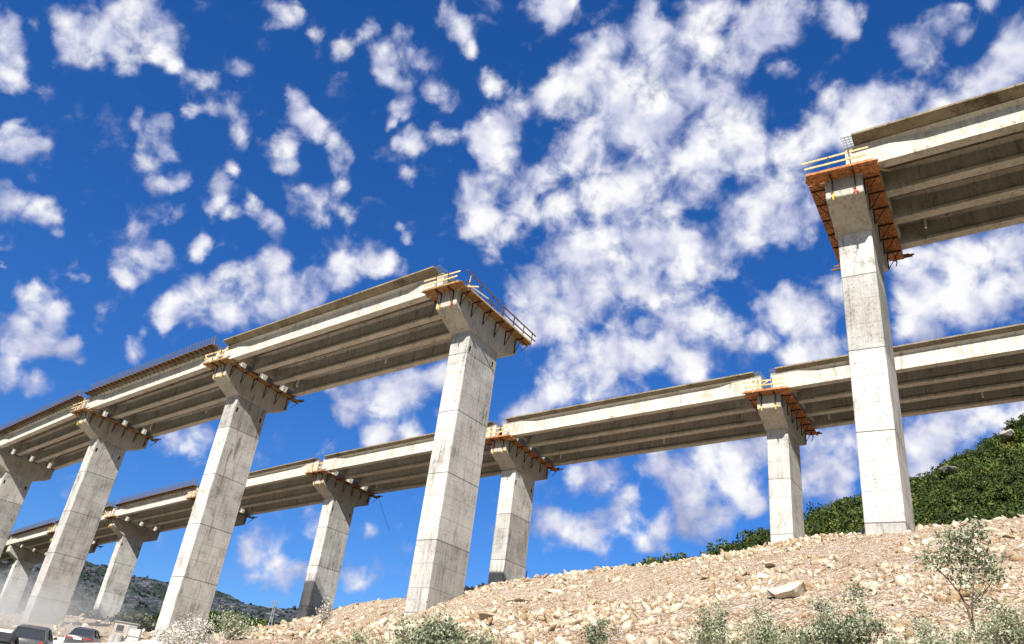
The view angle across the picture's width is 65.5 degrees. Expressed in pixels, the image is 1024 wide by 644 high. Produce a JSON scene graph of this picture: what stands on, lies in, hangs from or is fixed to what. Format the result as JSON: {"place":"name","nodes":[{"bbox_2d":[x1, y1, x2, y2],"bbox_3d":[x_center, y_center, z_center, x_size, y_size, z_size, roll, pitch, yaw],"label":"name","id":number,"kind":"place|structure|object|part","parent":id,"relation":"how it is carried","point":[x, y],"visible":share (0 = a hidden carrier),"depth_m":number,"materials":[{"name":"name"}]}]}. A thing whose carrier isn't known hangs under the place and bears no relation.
{"place":"outdoors","nodes":[
{"label":"outdoors","id":0,"kind":"place"},
{"bbox_2d":[0,629,207,643],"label":"dirt road","id":1,"kind":"structure","parent":0,"point":[60,640],"depth_m":28.12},
{"bbox_2d":[0,631,18,643],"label":"parked car","id":2,"kind":"object","parent":1,"relation":"on","point":[8,638],"visible":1,"depth_m":19.70,"materials":[{"name":"grey metal"}]},
{"bbox_2d":[11,624,57,643],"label":"parked car","id":3,"kind":"object","parent":1,"relation":"on","point":[29,634],"visible":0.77,"depth_m":36.73,"materials":[{"name":"grey paint"}]},
{"bbox_3d":[-22.691,14.762,37.741,1.560,0.540,2.930,18,-25,-18],"label":"window glass","id":4,"kind":"part","parent":3,"relation":"part of","materials":[{"name":"black glass"}]},
{"bbox_2d":[63,627,102,642],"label":"parked car","id":5,"kind":"object","parent":1,"relation":"on","point":[82,635],"visible":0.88,"depth_m":55.42,"materials":[{"name":"grey paint"}]},
{"bbox_3d":[-30.245,22.059,56.479,1.560,0.540,2.600,13,-23,-11],"label":"window glass","id":6,"kind":"part","parent":5,"relation":"part of","materials":[{"name":"black glass"}]},
{"bbox_2d":[108,634,116,642],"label":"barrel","id":7,"kind":"object","parent":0,"point":[111,638],"visible":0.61,"depth_m":60.51,"materials":[{"name":"white plastic"}]},
{"bbox_2d":[113,635,123,641],"bbox_3d":[-29.278,23.756,59.098,0.614,0.900,0.630,8,-28,0],"label":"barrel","id":8,"kind":"object","parent":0,"point":[118,638],"visible":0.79,"depth_m":59.00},
{"bbox_2d":[0,560,338,622],"bbox_3d":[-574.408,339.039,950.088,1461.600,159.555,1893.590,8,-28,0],"label":"hills","id":9,"kind":"structure","parent":0,"point":[133,597],"depth_m":694.85,"materials":[{"name":"grey stone"}]},
{"bbox_2d":[0,560,297,618],"bbox_3d":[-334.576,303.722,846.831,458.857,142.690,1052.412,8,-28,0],"label":"scrub","id":10,"kind":"object","parent":9,"relation":"on","point":[81,597],"visible":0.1,"depth_m":645.02,"materials":[{"name":"green plant"}]},
{"bbox_2d":[0,0,1023,608],"bbox_3d":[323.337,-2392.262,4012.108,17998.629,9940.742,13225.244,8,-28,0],"label":"sky","id":11,"kind":"structure","parent":0,"point":[606,198],"depth_m":8419.15,"materials":[{"name":"blue"}]},
{"bbox_2d":[0,517,1023,643],"bbox_3d":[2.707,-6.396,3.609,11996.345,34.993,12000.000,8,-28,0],"label":"ground","id":12,"kind":"structure","parent":0,"point":[775,607],"depth_m":34.13,"materials":[{"name":"stone"}]},
{"bbox_2d":[0,562,9,570],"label":"bridge pier","id":13,"kind":"structure","parent":12,"relation":"on","point":[4,566],"depth_m":204.87,"materials":[{"name":"concrete"}]},
{"bbox_2d":[0,544,45,614],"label":"bridge pier","id":14,"kind":"structure","parent":12,"relation":"on","point":[25,561],"depth_m":181.40,"materials":[{"name":"concrete"}]},
{"bbox_2d":[0,532,46,563],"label":"deck span","id":15,"kind":"object","parent":14,"relation":"on","point":[5,555],"visible":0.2,"depth_m":192.80,"materials":[{"name":"concrete"}]},
{"bbox_2d":[0,450,54,556],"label":"bridge pier","id":16,"kind":"structure","parent":12,"relation":"on","point":[19,476],"depth_m":118.10,"materials":[{"name":"concrete"}]},
{"bbox_2d":[0,447,51,474],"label":"deck span","id":17,"kind":"object","parent":16,"relation":"on","point":[27,457],"visible":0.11,"depth_m":122.61,"materials":[{"name":"concrete"}]},
{"bbox_2d":[50,534,96,553],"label":"bridge pier","id":18,"kind":"structure","parent":12,"relation":"on","point":[92,548],"depth_m":166.32,"materials":[{"name":"concrete"}]},
{"bbox_2d":[10,517,94,552],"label":"deck span","id":19,"kind":"object","parent":18,"relation":"on","point":[38,540],"visible":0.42,"depth_m":176.49,"materials":[{"name":"concrete"}]},
{"bbox_2d":[10,522,54,536],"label":"edge formwork","id":20,"kind":"object","parent":19,"relation":"attached to","point":[32,529],"visible":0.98,"depth_m":172.47,"materials":[{"name":"metal"}]},
{"bbox_2d":[46,526,102,550],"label":"work platform","id":21,"kind":"structure","parent":18,"relation":"attached to","point":[51,532],"depth_m":163.19,"materials":[{"name":"brown wood"}]},
{"bbox_2d":[66,609,94,618],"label":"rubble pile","id":22,"kind":"object","parent":12,"relation":"on","point":[87,615],"visible":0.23,"depth_m":133.97,"materials":[{"name":"grey stone"}]},
{"bbox_2d":[20,412,148,624],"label":"bridge pier","id":23,"kind":"structure","parent":12,"relation":"on","point":[52,593],"depth_m":96.50,"materials":[{"name":"concrete"}]},
{"bbox_2d":[0,388,146,469],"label":"deck span","id":24,"kind":"object","parent":23,"relation":"on","point":[60,439],"visible":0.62,"depth_m":113.46,"materials":[{"name":"concrete"}]},
{"bbox_2d":[0,394,82,436],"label":"edge formwork","id":25,"kind":"object","parent":24,"relation":"attached to","point":[50,409],"visible":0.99,"depth_m":108.23,"materials":[{"name":"metal"}]},
{"bbox_2d":[70,398,160,446],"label":"work platform","id":26,"kind":"structure","parent":23,"relation":"attached to","point":[79,411],"depth_m":100.74,"materials":[{"name":"brown wood"}]},
{"bbox_2d":[103,611,137,622],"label":"tree","id":27,"kind":"object","parent":12,"relation":"on","point":[121,615],"visible":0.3,"depth_m":134.71,"materials":[{"name":"green plant"}]},
{"bbox_2d":[91,518,159,622],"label":"bridge pier","id":28,"kind":"structure","parent":12,"relation":"on","point":[132,537],"depth_m":142.02,"materials":[{"name":"concrete"}]},
{"bbox_2d":[54,500,157,544],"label":"deck span","id":29,"kind":"object","parent":28,"relation":"on","point":[105,534],"visible":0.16,"depth_m":155.36,"materials":[{"name":"concrete"}]},
{"bbox_2d":[104,510,123,526],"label":"work platform","id":30,"kind":"structure","parent":28,"relation":"attached to","point":[110,517],"depth_m":143.44,"materials":[{"name":"brown wood"}]},
{"bbox_2d":[111,620,139,640],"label":"site hut","id":31,"kind":"object","parent":12,"relation":"on","point":[121,628],"visible":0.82,"depth_m":74.12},
{"bbox_2d":[115,625,123,631],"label":"window","id":32,"kind":"structure","parent":31,"relation":"in","point":[119,628],"depth_m":73.99,"materials":[{"name":"grey glass"}]},
{"bbox_2d":[114,617,146,630],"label":"tree","id":33,"kind":"object","parent":12,"relation":"on","point":[135,620],"visible":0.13,"depth_m":128.65,"materials":[{"name":"green plant"}]},
{"bbox_2d":[125,628,142,640],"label":"water tank","id":34,"kind":"object","parent":12,"relation":"on","point":[134,634],"visible":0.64,"depth_m":72.95,"materials":[{"name":"white plastic"}]},
{"bbox_2d":[130,613,155,628],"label":"tree","id":35,"kind":"object","parent":12,"relation":"on","point":[145,618],"visible":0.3,"depth_m":136.48,"materials":[{"name":"green plant"}]},
{"bbox_2d":[0,611,288,640],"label":"roadside rubble","id":36,"kind":"object","parent":12,"relation":"on","point":[81,616],"visible":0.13,"depth_m":80.05,"materials":[{"name":"stone"}]},
{"bbox_2d":[140,622,155,631],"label":"tree","id":37,"kind":"object","parent":12,"relation":"on","point":[151,628],"visible":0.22,"depth_m":129.07,"materials":[{"name":"green plant"}]},
{"bbox_2d":[146,621,190,643],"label":"shrub","id":38,"kind":"object","parent":12,"relation":"on","point":[165,633],"visible":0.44,"depth_m":25.80,"materials":[{"name":"beige plant"}]},
{"bbox_2d":[154,613,232,643],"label":"shrub","id":39,"kind":"object","parent":12,"relation":"on","point":[197,631],"visible":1,"depth_m":23.38,"materials":[{"name":"beige plant"}]},
{"bbox_2d":[192,500,246,525],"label":"bridge pier","id":40,"kind":"structure","parent":12,"relation":"on","point":[239,521],"depth_m":128.25,"materials":[{"name":"concrete"}]},
{"bbox_2d":[114,478,243,531],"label":"deck span","id":41,"kind":"object","parent":40,"relation":"on","point":[169,512],"visible":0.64,"depth_m":138.10,"materials":[{"name":"concrete"}]},
{"bbox_2d":[115,484,196,507],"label":"edge formwork","id":42,"kind":"object","parent":41,"relation":"attached to","point":[155,495],"visible":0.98,"depth_m":134.10,"materials":[{"name":"wood"}]},
{"bbox_2d":[186,490,257,523],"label":"work platform","id":43,"kind":"structure","parent":40,"relation":"attached to","point":[192,498],"depth_m":125.55,"materials":[{"name":"brown wood"}]},
{"bbox_2d":[152,364,288,639],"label":"bridge pier","id":44,"kind":"structure","parent":12,"relation":"on","point":[194,580],"depth_m":78.74,"materials":[{"name":"concrete"}]},
{"bbox_2d":[86,336,286,437],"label":"deck span","id":45,"kind":"object","parent":44,"relation":"on","point":[184,395],"visible":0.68,"depth_m":95.45,"materials":[{"name":"concrete"}]},
{"bbox_2d":[84,343,216,397],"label":"edge formwork","id":46,"kind":"object","parent":45,"relation":"attached to","point":[162,364],"visible":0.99,"depth_m":90.80,"materials":[{"name":"metal"}]},
{"bbox_2d":[203,346,303,410],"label":"work platform","id":47,"kind":"structure","parent":44,"relation":"attached to","point":[213,364],"depth_m":83.15,"materials":[{"name":"brown wood"}]},
{"bbox_2d":[205,605,259,639],"bbox_3d":[-9.638,10.559,27.608,1.850,1.405,1.917,-10,-33,29],"label":"shrub","id":48,"kind":"object","parent":12,"relation":"on","point":[233,623],"visible":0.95,"depth_m":27.50,"materials":[{"name":"green plant"}]},
{"bbox_2d":[315,595,337,628],"bbox_3d":[-7.128,11.124,30.522,0.691,1.341,0.865,29,-35,-34],"label":"shrub","id":49,"kind":"object","parent":12,"relation":"on","point":[325,611],"visible":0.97,"depth_m":30.39,"materials":[{"name":"grey plant"}]},
{"bbox_2d":[296,474,369,618],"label":"bridge pier","id":50,"kind":"structure","parent":12,"relation":"on","point":[327,555],"depth_m":104.72,"materials":[{"name":"concrete"}]},
{"bbox_2d":[239,457,366,515],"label":"deck span","id":51,"kind":"object","parent":50,"relation":"on","point":[281,487],"visible":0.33,"depth_m":116.99,"materials":[{"name":"concrete"}]},
{"bbox_2d":[305,462,382,502],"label":"work platform","id":52,"kind":"structure","parent":50,"relation":"attached to","point":[311,473],"depth_m":106.95,"materials":[{"name":"brown wood"}]},
{"bbox_2d":[322,625,386,643],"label":"shrub","id":53,"kind":"object","parent":12,"relation":"on","point":[364,639],"visible":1,"depth_m":13.68,"materials":[{"name":"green plant"}]},
{"bbox_2d":[381,597,488,643],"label":"shrub","id":54,"kind":"object","parent":12,"relation":"on","point":[443,632],"visible":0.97,"depth_m":12.40,"materials":[{"name":"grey plant"}]},
{"bbox_2d":[403,290,516,617],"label":"bridge pier","id":55,"kind":"structure","parent":12,"relation":"on","point":[444,536],"depth_m":60.65,"materials":[{"name":"concrete"}]},
{"bbox_2d":[222,265,456,397],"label":"deck span","id":56,"kind":"object","parent":55,"relation":"on","point":[396,325],"visible":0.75,"depth_m":76.42,"materials":[{"name":"concrete"}]},
{"bbox_2d":[421,270,535,352],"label":"work platform","id":57,"kind":"structure","parent":55,"relation":"attached to","point":[477,300],"depth_m":65.33,"materials":[{"name":"brown wood"}]},
{"bbox_2d":[437,620,512,643],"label":"shrub","id":58,"kind":"object","parent":12,"relation":"on","point":[483,640],"visible":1,"depth_m":11.65,"materials":[{"name":"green plant"}]},
{"bbox_2d":[478,612,502,620],"bbox_3d":[-0.574,7.999,21.479,0.710,0.237,0.625,8,-28,0],"label":"boulder","id":59,"kind":"object","parent":12,"relation":"on","point":[482,616],"visible":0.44,"depth_m":21.30,"materials":[{"name":"stone"}]},
{"bbox_2d":[506,598,527,601],"bbox_3d":[0.168,17.775,50.577,1.061,0.326,2.182,22,-31,-24],"label":"boulder","id":60,"kind":"object","parent":12,"relation":"on","point":[517,600],"visible":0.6,"depth_m":49.98,"materials":[{"name":"stone"}]},
{"bbox_2d":[488,440,548,583],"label":"bridge pier","id":61,"kind":"structure","parent":12,"relation":"on","point":[519,477],"depth_m":87.87,"materials":[{"name":"concrete"}]},
{"bbox_2d":[321,421,541,494],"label":"deck span","id":62,"kind":"object","parent":61,"relation":"on","point":[398,465],"visible":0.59,"depth_m":102.75,"materials":[{"name":"concrete"}]},
{"bbox_2d":[485,424,562,477],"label":"work platform","id":63,"kind":"structure","parent":61,"relation":"attached to","point":[494,438],"depth_m":89.42,"materials":[{"name":"orange wood"}]},
{"bbox_2d":[463,566,605,593],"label":"crest stones","id":64,"kind":"object","parent":12,"relation":"on","point":[581,572],"visible":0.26,"depth_m":61.26,"materials":[{"name":"stone"}]},
{"bbox_2d":[543,589,560,592],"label":"boulder","id":65,"kind":"object","parent":12,"relation":"on","point":[552,590],"visible":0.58,"depth_m":53.12,"materials":[{"name":"stone"}]},
{"bbox_2d":[575,613,621,643],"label":"shrub","id":66,"kind":"object","parent":12,"relation":"on","point":[594,635],"visible":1,"depth_m":11.33,"materials":[{"name":"green plant"}]},
{"bbox_2d":[215,514,1023,643],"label":"loose rubble","id":67,"kind":"object","parent":12,"relation":"on","point":[589,613],"visible":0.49,"depth_m":24.31,"materials":[{"name":"stone"}]},
{"bbox_2d":[680,596,744,643],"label":"shrub","id":68,"kind":"object","parent":12,"relation":"on","point":[712,631],"visible":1,"depth_m":10.73,"materials":[{"name":"green plant"}]},
{"bbox_2d":[723,600,801,643],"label":"shrub","id":69,"kind":"object","parent":12,"relation":"on","point":[763,635],"visible":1,"depth_m":10.41,"materials":[{"name":"green plant"}]},
{"bbox_2d":[755,572,769,578],"bbox_3d":[11.161,11.334,35.298,0.709,0.415,0.645,8,-28,0],"label":"boulder","id":70,"kind":"object","parent":12,"relation":"on","point":[760,575],"visible":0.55,"depth_m":35.14,"materials":[{"name":"stone"}]},
{"bbox_2d":[764,562,776,567],"bbox_3d":[12.327,11.612,37.846,0.502,0.293,1.006,-13,-34,33],"label":"boulder","id":71,"kind":"object","parent":12,"relation":"on","point":[768,564],"visible":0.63,"depth_m":37.60,"materials":[{"name":"stone"}]},
{"bbox_2d":[715,532,843,558],"bbox_3d":[19.656,17.098,59.552,10.110,7.278,22.491,-4,-30,20],"label":"rock pile","id":72,"kind":"object","parent":12,"relation":"on","point":[781,542],"visible":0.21,"depth_m":50.73,"materials":[{"name":"stone"}]},
{"bbox_2d":[757,393,806,542],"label":"bridge pier","id":73,"kind":"structure","parent":12,"relation":"on","point":[785,440],"depth_m":72.11,"materials":[{"name":"concrete"}]},
{"bbox_2d":[502,371,770,465],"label":"deck span","id":74,"kind":"object","parent":73,"relation":"on","point":[713,411],"visible":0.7,"depth_m":83.22,"materials":[{"name":"concrete"}]},
{"bbox_2d":[741,377,821,441],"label":"work platform","id":75,"kind":"structure","parent":73,"relation":"attached to","point":[792,404],"depth_m":73.47,"materials":[{"name":"orange wood"}]},
{"bbox_2d":[770,323,1023,428],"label":"deck span","id":76,"kind":"object","parent":73,"relation":"on","point":[982,368],"visible":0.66,"depth_m":69.44,"materials":[{"name":"concrete"}]},
{"bbox_2d":[766,581,806,598],"bbox_3d":[7.066,7.002,20.280,1.158,0.766,1.205,8,-28,0],"label":"boulder","id":77,"kind":"object","parent":12,"relation":"on","point":[793,589],"visible":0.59,"depth_m":19.99,"materials":[{"name":"stone"}]},
{"bbox_2d":[810,558,829,564],"bbox_3d":[13.424,10.461,34.498,0.743,0.395,0.688,8,-28,0],"label":"boulder","id":78,"kind":"object","parent":12,"relation":"on","point":[816,561],"visible":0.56,"depth_m":34.41,"materials":[{"name":"stone"}]},
{"bbox_2d":[779,592,881,643],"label":"shrub","id":79,"kind":"object","parent":12,"relation":"on","point":[823,627],"visible":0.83,"depth_m":10.41,"materials":[{"name":"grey plant"}]},
{"bbox_2d":[820,577,891,643],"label":"shrub","id":80,"kind":"object","parent":12,"relation":"on","point":[845,632],"visible":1,"depth_m":9.98,"materials":[{"name":"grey plant"}]},
{"bbox_2d":[824,174,915,535],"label":"bridge pier","id":81,"kind":"structure","parent":12,"relation":"on","point":[885,487],"depth_m":44.96,"materials":[{"name":"concrete"}]},
{"bbox_2d":[801,146,913,270],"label":"work platform","id":82,"kind":"structure","parent":81,"relation":"attached to","point":[864,168],"depth_m":49.43,"materials":[{"name":"orange wood"}]},
{"bbox_2d":[839,82,1023,249],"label":"deck span","id":83,"kind":"object","parent":81,"relation":"on","point":[957,169],"visible":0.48,"depth_m":48.19,"materials":[{"name":"concrete"}]},
{"bbox_2d":[882,600,894,604],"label":"boulder","id":84,"kind":"object","parent":12,"relation":"on","point":[888,602],"visible":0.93,"depth_m":16.98,"materials":[{"name":"stone"}]},
{"bbox_2d":[875,609,973,643],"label":"shrub","id":85,"kind":"object","parent":12,"relation":"on","point":[926,639],"visible":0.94,"depth_m":9.45,"materials":[{"name":"green plant"}]},
{"bbox_2d":[914,515,1011,643],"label":"sapling","id":86,"kind":"object","parent":12,"relation":"on","point":[993,568],"visible":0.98,"depth_m":10.02,"materials":[{"name":"green plant"}]},
{"bbox_2d":[941,593,1023,643],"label":"shrub","id":87,"kind":"object","parent":12,"relation":"on","point":[1013,631],"visible":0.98,"depth_m":8.92,"materials":[{"name":"green plant"}]},
{"bbox_2d":[978,527,1001,531],"bbox_3d":[21.949,9.644,36.695,0.446,0.326,1.147,29,-35,-34],"label":"boulder","id":88,"kind":"object","parent":12,"relation":"on","point":[992,529],"visible":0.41,"depth_m":36.48,"materials":[{"name":"stone"}]},
{"bbox_2d":[1001,535,1019,538],"bbox_3d":[20.416,8.780,32.382,0.858,0.154,0.425,8,-28,0],"label":"boulder","id":89,"kind":"object","parent":12,"relation":"on","point":[1010,536],"visible":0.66,"depth_m":32.29,"materials":[{"name":"stone"}]},
{"bbox_2d":[767,441,1023,544],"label":"wooded hill","id":90,"kind":"structure","parent":0,"point":[1000,460],"depth_m":182.66,"materials":[{"name":"green plant"}]},
{"bbox_2d":[628,413,1023,565],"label":"woodland","id":91,"kind":"object","parent":90,"relation":"on","point":[933,503],"visible":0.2,"depth_m":172.46,"materials":[{"name":"green plant"}]},
{"bbox_2d":[938,466,956,471],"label":"rock outcrop","id":92,"kind":"object","parent":90,"relation":"on","point":[948,469],"visible":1,"depth_m":191.22,"materials":[{"name":"grey stone"}]},
{"bbox_2d":[999,429,1014,438],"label":"rock outcrop","id":93,"kind":"object","parent":90,"relation":"on","point":[1008,433],"visible":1,"depth_m":199.81,"materials":[{"name":"grey stone"}]},
{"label":"hill foot","id":94,"kind":"structure","parent":0,"visible":0},
{"bbox_2d":[148,610,280,633],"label":"woodland","id":95,"kind":"object","parent":94,"relation":"on","point":[264,622],"visible":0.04,"depth_m":347.85,"materials":[{"name":"green plant"}]},
{"bbox_2d":[266,600,280,625],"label":"power pylon","id":96,"kind":"object","parent":94,"relation":"on","point":[271,620],"visible":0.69,"depth_m":300.21,"materials":[{"name":"metal"}]}
]}

